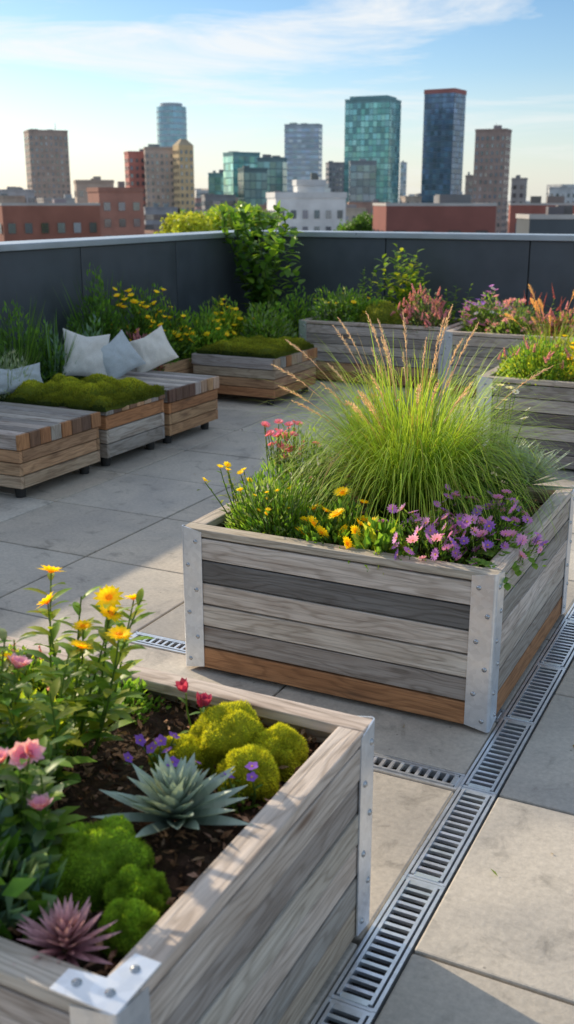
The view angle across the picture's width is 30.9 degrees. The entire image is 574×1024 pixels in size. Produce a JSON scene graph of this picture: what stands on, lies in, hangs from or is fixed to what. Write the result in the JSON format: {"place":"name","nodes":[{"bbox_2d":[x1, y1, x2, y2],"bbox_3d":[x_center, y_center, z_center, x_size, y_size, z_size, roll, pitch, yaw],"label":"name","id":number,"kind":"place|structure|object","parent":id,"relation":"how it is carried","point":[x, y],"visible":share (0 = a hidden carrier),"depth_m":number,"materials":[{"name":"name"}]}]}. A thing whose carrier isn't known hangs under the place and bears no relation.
{"place":"outdoors","nodes":[
{"label":"outdoors","id":0,"kind":"place"},
{"bbox_2d":[23,127,70,202],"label":"city building","id":1,"kind":"structure","parent":0,"point":[47,163],"depth_m":474.85,"materials":[{"name":"grey concrete"}]},
{"bbox_2d":[24,136,69,202],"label":"window pane","id":2,"kind":"structure","parent":1,"relation":"in","point":[41,143],"depth_m":475.10,"materials":[{"name":"grey glass"}]},
{"bbox_2d":[0,199,100,241],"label":"city building","id":3,"kind":"structure","parent":0,"point":[58,219],"depth_m":106.21,"materials":[{"name":"red brick"}]},
{"bbox_2d":[0,223,96,233],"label":"window pane","id":4,"kind":"structure","parent":3,"relation":"in","point":[11,226],"depth_m":106.19,"materials":[{"name":"grey glass"}]},
{"bbox_2d":[73,176,113,202],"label":"city building","id":5,"kind":"structure","parent":0,"point":[80,192],"depth_m":286.30,"materials":[{"name":"concrete"}]},
{"bbox_2d":[86,181,144,236],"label":"city building","id":6,"kind":"structure","parent":0,"point":[121,209],"depth_m":211.75,"materials":[{"name":"red brick"}]},
{"bbox_2d":[0,230,254,366],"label":"parapet wall","id":7,"kind":"structure","parent":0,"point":[194,271],"depth_m":9.57,"materials":[{"name":"metal"}]},
{"bbox_2d":[214,200,304,328],"bbox_3d":[-0.304,-2.603,11.185,0.878,1.464,1.112,-4,17,-15],"label":"climbing vine","id":8,"kind":"object","parent":7,"relation":"attached to","point":[242,225],"visible":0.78,"depth_m":11.12,"materials":[{"name":"green plant"}]},
{"bbox_2d":[124,149,145,206],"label":"city building","id":9,"kind":"structure","parent":0,"point":[134,169],"depth_m":427.67,"materials":[{"name":"red brick"}]},
{"bbox_2d":[143,144,173,206],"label":"city building","id":10,"kind":"structure","parent":0,"point":[158,176],"depth_m":418.76,"materials":[{"name":"beige concrete"}]},
{"bbox_2d":[144,203,177,229],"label":"city building","id":11,"kind":"structure","parent":0,"point":[154,214],"depth_m":404.31,"materials":[{"name":"grey concrete"}]},
{"bbox_2d":[156,103,186,146],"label":"city building","id":12,"kind":"structure","parent":0,"point":[171,119],"depth_m":650.02,"materials":[{"name":"blue glass"}]},
{"bbox_2d":[173,139,194,213],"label":"city building","id":13,"kind":"structure","parent":0,"point":[183,170],"depth_m":409.83,"materials":[{"name":"beige concrete"}]},
{"bbox_2d":[201,193,235,213],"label":"city building","id":14,"kind":"structure","parent":0,"point":[208,201],"depth_m":434.20,"materials":[{"name":"grey concrete"}]},
{"bbox_2d":[238,166,267,208],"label":"city building","id":15,"kind":"structure","parent":0,"point":[252,186],"depth_m":420.18,"materials":[{"name":"grey glass"}]},
{"bbox_2d":[238,173,267,208],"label":"window pane","id":16,"kind":"structure","parent":15,"relation":"in","point":[241,176],"depth_m":420.41,"materials":[{"name":"teal glass"}]},
{"bbox_2d":[257,154,286,191],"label":"city building","id":17,"kind":"structure","parent":0,"point":[276,166],"depth_m":456.35,"materials":[{"name":"grey concrete"}]},
{"bbox_2d":[257,162,286,191],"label":"window pane","id":18,"kind":"structure","parent":17,"relation":"in","point":[270,165],"depth_m":456.68,"materials":[{"name":"teal glass"}]},
{"bbox_2d":[0,370,573,1023],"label":"pavement","id":19,"kind":"structure","parent":0,"point":[492,948],"depth_m":3.58,"materials":[{"name":"concrete"}]},
{"bbox_2d":[0,402,100,497],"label":"bench module","id":20,"kind":"object","parent":19,"relation":"on","point":[39,444],"visible":1,"depth_m":6.53,"materials":[{"name":"brown wood"}]},
{"bbox_2d":[9,394,164,465],"bbox_3d":[-1.426,-0.627,7.480,0.854,0.400,0.724,8,19,25],"label":"bench module","id":21,"kind":"object","parent":19,"relation":"on","point":[129,427],"visible":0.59,"depth_m":7.24,"materials":[{"name":"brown wood"}]},
{"bbox_2d":[0,362,43,394],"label":"throw pillow","id":22,"kind":"object","parent":21,"relation":"on","point":[35,374],"visible":0.78,"depth_m":7.35,"materials":[{"name":"fabric"}]},
{"bbox_2d":[3,372,165,411],"bbox_3d":[-1.434,-0.890,7.405,0.891,0.156,0.783,8,19,25],"label":"moss cushion","id":23,"kind":"object","parent":21,"relation":"on","point":[97,392],"visible":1,"depth_m":7.26,"materials":[{"name":"green plant"}]},
{"bbox_2d":[62,328,109,376],"bbox_3d":[-1.561,-1.226,8.087,0.380,0.380,0.176,3,-8,-27],"label":"throw pillow","id":24,"kind":"object","parent":21,"relation":"on","point":[87,353],"visible":0.91,"depth_m":8.01,"materials":[{"name":"fabric"}]},
{"bbox_2d":[129,631,185,654],"bbox_3d":[-0.423,0.566,4.247,0.528,0.034,0.098,8,19,25],"label":"drain grate","id":25,"kind":"object","parent":19,"relation":"in","point":[165,644],"visible":0.36,"depth_m":4.28,"materials":[{"name":"metal"}]},
{"bbox_2d":[116,369,218,443],"bbox_3d":[-1.079,-0.837,8.147,0.854,0.420,0.724,8,19,25],"label":"bench module","id":26,"kind":"object","parent":19,"relation":"on","point":[190,401],"visible":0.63,"depth_m":7.97,"materials":[{"name":"brown wood"}]},
{"bbox_2d":[101,330,145,377],"bbox_3d":[-1.336,-1.229,8.176,0.340,0.330,0.154,-36,2,-27],"label":"throw pillow","id":27,"kind":"object","parent":26,"relation":"on","point":[121,356],"visible":0.9,"depth_m":8.13,"materials":[{"name":"fabric"}]},
{"bbox_2d":[130,325,177,371],"bbox_3d":[-1.116,-1.317,8.484,0.360,0.340,0.161,-27,-19,-5],"label":"throw pillow","id":28,"kind":"object","parent":26,"relation":"on","point":[154,349],"visible":0.85,"depth_m":8.42,"materials":[{"name":"fabric"}]},
{"bbox_2d":[0,636,374,1023],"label":"planter box","id":29,"kind":"object","parent":19,"relation":"on","point":[264,918],"visible":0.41,"depth_m":2.10,"materials":[{"name":"grey wood"}]},
{"bbox_2d":[0,628,42,791],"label":"mauve wildflower","id":30,"kind":"object","parent":29,"relation":"in","point":[18,660],"visible":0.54,"depth_m":2.21,"materials":[{"name":"green plant"}]},
{"bbox_2d":[0,795,67,941],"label":"broadleaf plant","id":31,"kind":"object","parent":29,"relation":"in","point":[16,868],"visible":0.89,"depth_m":1.85,"materials":[{"name":"green plant"}]},
{"bbox_2d":[0,735,87,855],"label":"wildflower","id":32,"kind":"object","parent":29,"relation":"on","point":[36,791],"visible":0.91,"depth_m":1.93,"materials":[{"name":"green plant"}]},
{"bbox_2d":[0,643,94,696],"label":"groundcover plant","id":33,"kind":"object","parent":29,"relation":"in","point":[38,683],"visible":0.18,"depth_m":2.71,"materials":[{"name":"green plant"}]},
{"bbox_2d":[0,649,97,785],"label":"leafy plant","id":34,"kind":"object","parent":29,"relation":"in","point":[37,727],"visible":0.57,"depth_m":2.21,"materials":[{"name":"green plant"}]},
{"bbox_2d":[12,893,120,966],"bbox_3d":[-0.373,0.701,1.726,0.188,0.082,0.186,8,19,25],"label":"pink succulent","id":35,"kind":"object","parent":29,"relation":"on","point":[66,929],"visible":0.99,"depth_m":1.73,"materials":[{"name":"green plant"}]},
{"bbox_2d":[20,565,154,758],"bbox_3d":[-0.480,0.367,2.403,0.350,0.459,0.282,8,19,25],"label":"yellow wildflower","id":36,"kind":"object","parent":29,"relation":"in","point":[104,709],"visible":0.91,"depth_m":2.39,"materials":[{"name":"green plant"}]},
{"bbox_2d":[12,813,170,958],"bbox_3d":[-0.338,0.665,1.919,0.343,0.142,0.269,8,19,25],"label":"moss mound","id":37,"kind":"object","parent":29,"relation":"on","point":[109,860],"visible":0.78,"depth_m":1.89,"materials":[{"name":"green plant"}]},
{"bbox_2d":[92,677,171,724],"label":"groundcover plant","id":38,"kind":"object","parent":29,"relation":"in","point":[144,700],"visible":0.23,"depth_m":2.63,"materials":[{"name":"green plant"}]},
{"bbox_2d":[123,731,200,771],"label":"violet plant","id":39,"kind":"object","parent":29,"relation":"in","point":[160,740],"visible":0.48,"depth_m":2.31,"materials":[{"name":"purple plant"}]},
{"bbox_2d":[93,752,252,837],"bbox_3d":[-0.233,0.572,2.107,0.315,0.128,0.310,-2,17,-6],"label":"agave succulent","id":40,"kind":"object","parent":29,"relation":"on","point":[181,795],"visible":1,"depth_m":2.10,"materials":[{"name":"green plant"}]},
{"bbox_2d":[175,677,211,733],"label":"burgundy tulip","id":41,"kind":"object","parent":29,"relation":"on","point":[204,699],"visible":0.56,"depth_m":2.44,"materials":[{"name":"red plant"}]},
{"bbox_2d":[148,700,309,801],"bbox_3d":[-0.135,0.526,2.372,0.342,0.151,0.272,8,19,25],"label":"moss mound","id":42,"kind":"object","parent":29,"relation":"on","point":[223,736],"visible":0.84,"depth_m":2.34,"materials":[{"name":"yellow plant"}]},
{"bbox_2d":[221,762,263,813],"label":"violet plant","id":43,"kind":"object","parent":29,"relation":"in","point":[250,766],"visible":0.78,"depth_m":2.22,"materials":[{"name":"purple plant"}]},
{"bbox_2d":[154,357,220,384],"bbox_3d":[-1.053,-1.358,9.988,0.660,0.355,2.300,8,19,25],"label":"planting trough","id":44,"kind":"object","parent":19,"relation":"on","point":[184,365],"depth_m":9.42,"materials":[{"name":"brown wood"}]},
{"bbox_2d":[56,264,144,342],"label":"wall shrub","id":45,"kind":"object","parent":44,"relation":"in","point":[107,324],"visible":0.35,"depth_m":8.84,"materials":[{"name":"green plant"}]},
{"bbox_2d":[108,282,179,363],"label":"wall shrub","id":46,"kind":"object","parent":44,"relation":"in","point":[144,321],"visible":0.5,"depth_m":9.22,"materials":[{"name":"green plant"}]},
{"bbox_2d":[142,297,200,363],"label":"wall shrub","id":47,"kind":"object","parent":44,"relation":"in","point":[180,331],"visible":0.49,"depth_m":9.54,"materials":[{"name":"green plant"}]},
{"bbox_2d":[182,299,235,358],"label":"wall shrub","id":48,"kind":"object","parent":44,"relation":"in","point":[216,333],"visible":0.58,"depth_m":9.90,"materials":[{"name":"green plant"}]},
{"bbox_2d":[200,294,253,341],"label":"wall shrub","id":49,"kind":"object","parent":44,"relation":"in","point":[236,322],"visible":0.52,"depth_m":10.31,"materials":[{"name":"green plant"}]},
{"bbox_2d":[238,298,297,338],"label":"wall shrub","id":50,"kind":"object","parent":44,"relation":"in","point":[269,325],"visible":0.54,"depth_m":10.28,"materials":[{"name":"green plant"}]},
{"bbox_2d":[192,347,316,404],"bbox_3d":[-0.288,-1.296,9.674,0.854,0.421,0.884,8,19,25],"label":"bench module","id":51,"kind":"object","parent":19,"relation":"on","point":[236,372],"visible":0.84,"depth_m":9.30,"materials":[{"name":"brown wood"}]},
{"bbox_2d":[196,335,313,358],"bbox_3d":[-0.284,-1.558,9.591,0.822,0.128,0.858,8,19,25],"label":"moss cushion","id":52,"kind":"object","parent":51,"relation":"on","point":[258,346],"visible":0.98,"depth_m":9.37,"materials":[{"name":"green plant"}]},
{"bbox_2d":[182,457,573,732],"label":"planter box","id":53,"kind":"object","parent":19,"relation":"on","point":[448,640],"visible":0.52,"depth_m":3.71,"materials":[{"name":"grey wood"}]},
{"bbox_2d":[202,461,258,530],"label":"wildflower","id":54,"kind":"object","parent":53,"relation":"on","point":[231,484],"visible":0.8,"depth_m":4.01,"materials":[{"name":"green plant"}]},
{"bbox_2d":[222,460,335,538],"bbox_3d":[-0.021,-0.028,3.956,0.481,0.332,0.363,8,19,25],"label":"herb plant","id":55,"kind":"object","parent":53,"relation":"in","point":[275,517],"visible":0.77,"depth_m":3.94,"materials":[{"name":"green plant"}]},
{"bbox_2d":[261,419,303,497],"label":"pink wildflower","id":56,"kind":"object","parent":53,"relation":"in","point":[265,424],"visible":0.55,"depth_m":4.25,"materials":[{"name":"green plant"}]},
{"bbox_2d":[256,416,360,515],"bbox_3d":[0.088,-0.171,4.266,0.476,0.429,0.473,-4,17,-14],"label":"herb plant","id":57,"kind":"object","parent":53,"relation":"in","point":[296,463],"visible":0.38,"depth_m":4.22,"materials":[{"name":"green plant"}]},
{"bbox_2d":[293,486,399,554],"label":"marigold plant","id":58,"kind":"object","parent":53,"relation":"in","point":[316,529],"visible":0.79,"depth_m":3.79,"materials":[{"name":"yellow plant"}]},
{"bbox_2d":[348,514,419,573],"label":"leafy plant","id":59,"kind":"object","parent":53,"relation":"in","point":[380,540],"visible":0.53,"depth_m":3.63,"materials":[{"name":"green plant"}]},
{"bbox_2d":[238,305,573,553],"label":"fountain grass","id":60,"kind":"object","parent":53,"relation":"on","point":[412,458],"depth_m":3.97,"materials":[{"name":"green plant"}]},
{"bbox_2d":[376,500,509,570],"bbox_3d":[0.512,0.096,3.695,0.432,0.245,0.404,-9,19,-27],"label":"aster plant","id":61,"kind":"object","parent":53,"relation":"in","point":[419,525],"visible":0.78,"depth_m":3.63,"materials":[{"name":"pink plant"}]},
{"bbox_2d":[431,444,534,543],"bbox_3d":[0.776,-0.072,4.046,0.398,0.365,0.447,8,19,25],"label":"dwarf conifer","id":62,"kind":"object","parent":53,"relation":"in","point":[497,487],"visible":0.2,"depth_m":4.02,"materials":[{"name":"green plant"}]},
{"bbox_2d":[419,484,548,566],"bbox_3d":[0.737,0.049,3.775,0.456,0.288,0.449,8,19,25],"label":"aster plant","id":63,"kind":"object","parent":53,"relation":"in","point":[505,531],"visible":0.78,"depth_m":3.73,"materials":[{"name":"purple plant"}]},
{"bbox_2d":[466,541,537,590],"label":"trailing plant","id":64,"kind":"object","parent":53,"relation":"on","point":[491,554],"visible":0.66,"depth_m":3.56,"materials":[{"name":"green plant"}]},
{"bbox_2d":[484,443,573,489],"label":"ornamental grass","id":65,"kind":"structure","parent":53,"relation":"on","point":[538,467],"depth_m":4.10,"materials":[{"name":"green plant"}]},
{"bbox_2d":[299,314,468,389],"bbox_3d":[1.020,-1.660,10.571,1.582,0.603,0.922,8,19,25],"label":"planter box","id":66,"kind":"object","parent":19,"relation":"on","point":[328,337],"visible":0.43,"depth_m":10.19,"materials":[{"name":"grey wood"}]},
{"bbox_2d":[274,284,321,342],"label":"shrub","id":67,"kind":"object","parent":66,"relation":"on","point":[294,302],"visible":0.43,"depth_m":10.64,"materials":[{"name":"green plant"}]},
{"bbox_2d":[308,284,370,325],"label":"shrub","id":68,"kind":"object","parent":66,"relation":"on","point":[336,309],"visible":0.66,"depth_m":10.41,"materials":[{"name":"green plant"}]},
{"bbox_2d":[356,299,412,329],"bbox_3d":[0.987,-1.936,10.242,0.598,0.333,0.482,8,19,25],"label":"moss mound","id":69,"kind":"object","parent":66,"relation":"on","point":[384,310],"visible":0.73,"depth_m":10.12,"materials":[{"name":"plant"}]},
{"bbox_2d":[372,243,429,315],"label":"shrub","id":70,"kind":"object","parent":66,"relation":"on","point":[402,292],"visible":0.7,"depth_m":10.53,"materials":[{"name":"green plant"}]},
{"bbox_2d":[390,283,450,332],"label":"heather plant","id":71,"kind":"object","parent":66,"relation":"in","point":[438,309],"visible":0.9,"depth_m":10.00,"materials":[{"name":"pink plant"}]},
{"bbox_2d":[254,230,573,334],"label":"parapet wall","id":72,"kind":"structure","parent":19,"relation":"on","point":[509,265],"depth_m":10.89,"materials":[{"name":"metal"}]},
{"bbox_2d":[441,323,572,395],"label":"planter box","id":73,"kind":"object","parent":19,"relation":"on","point":[458,334],"visible":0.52,"depth_m":9.48,"materials":[{"name":"grey wood"}]},
{"bbox_2d":[459,284,513,333],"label":"bush","id":74,"kind":"object","parent":73,"relation":"on","point":[473,320],"visible":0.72,"depth_m":9.74,"materials":[{"name":"green plant"}]},
{"bbox_2d":[484,297,549,339],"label":"flower bush","id":75,"kind":"object","parent":73,"relation":"in","point":[519,316],"visible":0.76,"depth_m":9.49,"materials":[{"name":"green plant"}]},
{"bbox_2d":[530,301,573,336],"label":"flower bush","id":76,"kind":"object","parent":73,"relation":"in","point":[562,317],"visible":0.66,"depth_m":9.39,"materials":[{"name":"pink plant"}]},
{"bbox_2d":[475,355,573,468],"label":"planter box","id":77,"kind":"object","parent":19,"relation":"on","point":[565,399],"visible":0.43,"depth_m":6.97,"materials":[{"name":"grey wood"}]},
{"bbox_2d":[492,331,573,388],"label":"yellow green shrub","id":78,"kind":"object","parent":77,"relation":"in","point":[555,371],"visible":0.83,"depth_m":7.12,"materials":[{"name":"green plant"}]},
{"bbox_2d":[0,0,573,202],"label":"sky","id":79,"kind":"structure","parent":0,"point":[97,71],"materials":[{"name":"blue"}]},
{"bbox_2d":[284,123,322,191],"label":"city building","id":80,"kind":"structure","parent":0,"point":[303,148],"depth_m":614.83,"materials":[{"name":"grey concrete"}]},
{"bbox_2d":[284,128,322,189],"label":"window pane","id":81,"kind":"structure","parent":80,"relation":"in","point":[304,129],"depth_m":615.13,"materials":[{"name":"blue glass"}]},
{"bbox_2d":[325,161,343,191],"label":"city building","id":82,"kind":"structure","parent":0,"point":[335,176],"depth_m":571.21,"materials":[{"name":"grey concrete"}]},
{"bbox_2d":[348,159,376,201],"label":"city building","id":83,"kind":"structure","parent":0,"point":[362,180],"depth_m":457.44,"materials":[{"name":"grey concrete"}]},
{"bbox_2d":[348,165,376,200],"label":"window pane","id":84,"kind":"structure","parent":83,"relation":"in","point":[367,168],"depth_m":457.57,"materials":[{"name":"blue glass"}]},
{"bbox_2d":[344,95,401,203],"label":"city building","id":85,"kind":"structure","parent":0,"point":[372,127],"depth_m":490.97,"materials":[{"name":"teal glass"}]},
{"bbox_2d":[344,102,400,203],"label":"window pane","id":86,"kind":"structure","parent":85,"relation":"in","point":[382,136],"depth_m":491.26,"materials":[{"name":"teal glass"}]},
{"bbox_2d":[328,703,536,1023],"bbox_3d":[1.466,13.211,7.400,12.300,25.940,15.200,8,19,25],"label":"channel","id":87,"kind":"structure","parent":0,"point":[376,962],"depth_m":2.73,"materials":[{"name":"silver metal"}]},
{"bbox_2d":[310,996,375,1023],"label":"drain grate","id":88,"kind":"object","parent":87,"relation":"on","point":[330,1006],"visible":1,"depth_m":2.33,"materials":[{"name":"metal"}]},
{"bbox_2d":[328,875,444,1021],"bbox_3d":[0.258,1.068,2.576,0.118,0.034,0.498,8,19,25],"label":"drain grate","id":89,"kind":"object","parent":87,"relation":"on","point":[433,894],"visible":0.95,"depth_m":2.55,"materials":[{"name":"metal"}]},
{"bbox_2d":[373,752,464,794],"bbox_3d":[0.309,0.828,3.375,0.528,0.034,0.098,8,19,25],"label":"drain grate","id":90,"kind":"object","parent":87,"relation":"on","point":[427,771],"visible":0.53,"depth_m":3.32,"materials":[{"name":"metal"}]},
{"bbox_2d":[404,785,495,892],"bbox_3d":[0.480,0.939,3.005,0.118,0.034,0.498,8,19,25],"label":"drain grate","id":91,"kind":"object","parent":87,"relation":"on","point":[487,801],"visible":0.96,"depth_m":2.98,"materials":[{"name":"metal"}]},
{"bbox_2d":[460,717,534,799],"bbox_3d":[0.702,0.810,3.434,0.118,0.034,0.498,8,19,25],"label":"drain grate","id":92,"kind":"object","parent":87,"relation":"on","point":[507,766],"visible":0.96,"depth_m":3.41,"materials":[{"name":"metal"}]},
{"bbox_2d":[502,663,565,728],"bbox_3d":[0.925,0.682,3.863,0.118,0.034,0.498,8,19,25],"label":"drain grate","id":93,"kind":"object","parent":87,"relation":"on","point":[540,685],"visible":0.96,"depth_m":3.84,"materials":[{"name":"metal"}]},
{"bbox_2d":[536,619,573,672],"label":"drain grate","id":94,"kind":"object","parent":87,"relation":"on","point":[558,652],"visible":0.93,"depth_m":4.23,"materials":[{"name":"metal"}]},
{"bbox_2d":[372,194,496,232],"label":"city building","id":95,"kind":"structure","parent":0,"point":[459,213],"depth_m":91.49,"materials":[{"name":"red brick"}]},
{"bbox_2d":[472,123,511,232],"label":"city building","id":96,"kind":"structure","parent":0,"point":[491,165],"depth_m":399.61,"materials":[{"name":"brown concrete"}]},
{"bbox_2d":[473,136,510,232],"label":"window pane","id":97,"kind":"structure","parent":96,"relation":"in","point":[492,145],"depth_m":399.98,"materials":[{"name":"grey glass"}]},
{"bbox_2d":[504,284,573,368],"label":"fountain grass","id":98,"kind":"object","parent":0,"point":[539,302],"depth_m":7.60,"materials":[{"name":"orange plant"}]},
{"bbox_2d":[507,196,573,232],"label":"city building","id":99,"kind":"structure","parent":0,"point":[535,205],"depth_m":125.41,"materials":[{"name":"red brick"}]},
{"bbox_2d":[516,205,573,233],"bbox_3d":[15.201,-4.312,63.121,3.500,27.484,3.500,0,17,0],"label":"city building","id":100,"kind":"structure","parent":0,"point":[557,219],"depth_m":57.93,"materials":[{"name":"grey concrete"}]},
{"label":"ground","id":101,"kind":"structure","parent":0,"visible":0},
{"bbox_2d":[153,210,214,233],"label":"street tree","id":102,"kind":"object","parent":101,"relation":"on","point":[182,223],"visible":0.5,"depth_m":84.04,"materials":[{"name":"green plant"}]},
{"bbox_2d":[223,151,259,196],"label":"city building","id":103,"kind":"structure","parent":101,"relation":"on","point":[233,161],"depth_m":475.22,"materials":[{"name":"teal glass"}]},
{"bbox_2d":[223,156,256,196],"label":"window pane","id":104,"kind":"structure","parent":103,"relation":"in","point":[242,159],"depth_m":475.57,"materials":[{"name":"teal glass"}]},
{"bbox_2d":[266,184,346,230],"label":"city building","id":105,"kind":"structure","parent":101,"relation":"on","point":[319,211],"depth_m":163.43,"materials":[{"name":"white concrete"}]},
{"bbox_2d":[334,211,372,230],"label":"street tree","id":106,"kind":"object","parent":101,"relation":"on","point":[361,223],"visible":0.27,"depth_m":114.32,"materials":[{"name":"green plant"}]},
{"bbox_2d":[421,88,466,202],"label":"city building","id":107,"kind":"structure","parent":101,"relation":"on","point":[443,139],"depth_m":529.67,"materials":[{"name":"glass"}]},
{"bbox_2d":[421,93,465,202],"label":"window pane","id":108,"kind":"structure","parent":107,"relation":"in","point":[449,151],"depth_m":530.02,"materials":[{"name":"blue glass"}]},
{"bbox_3d":[-2.242,-0.669,7.693,0.660,0.355,2.950,8,19,25],"label":"planting trough","id":109,"kind":"object","parent":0,"visible":0},
{"bbox_2d":[0,293,58,400],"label":"wall shrub","id":110,"kind":"object","parent":109,"relation":"in","point":[17,344],"visible":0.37,"depth_m":7.71,"materials":[{"name":"green plant"}]},
{"bbox_2d":[14,308,82,381],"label":"wall shrub","id":111,"kind":"object","parent":109,"relation":"in","point":[58,356],"visible":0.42,"depth_m":7.95,"materials":[{"name":"green plant"}]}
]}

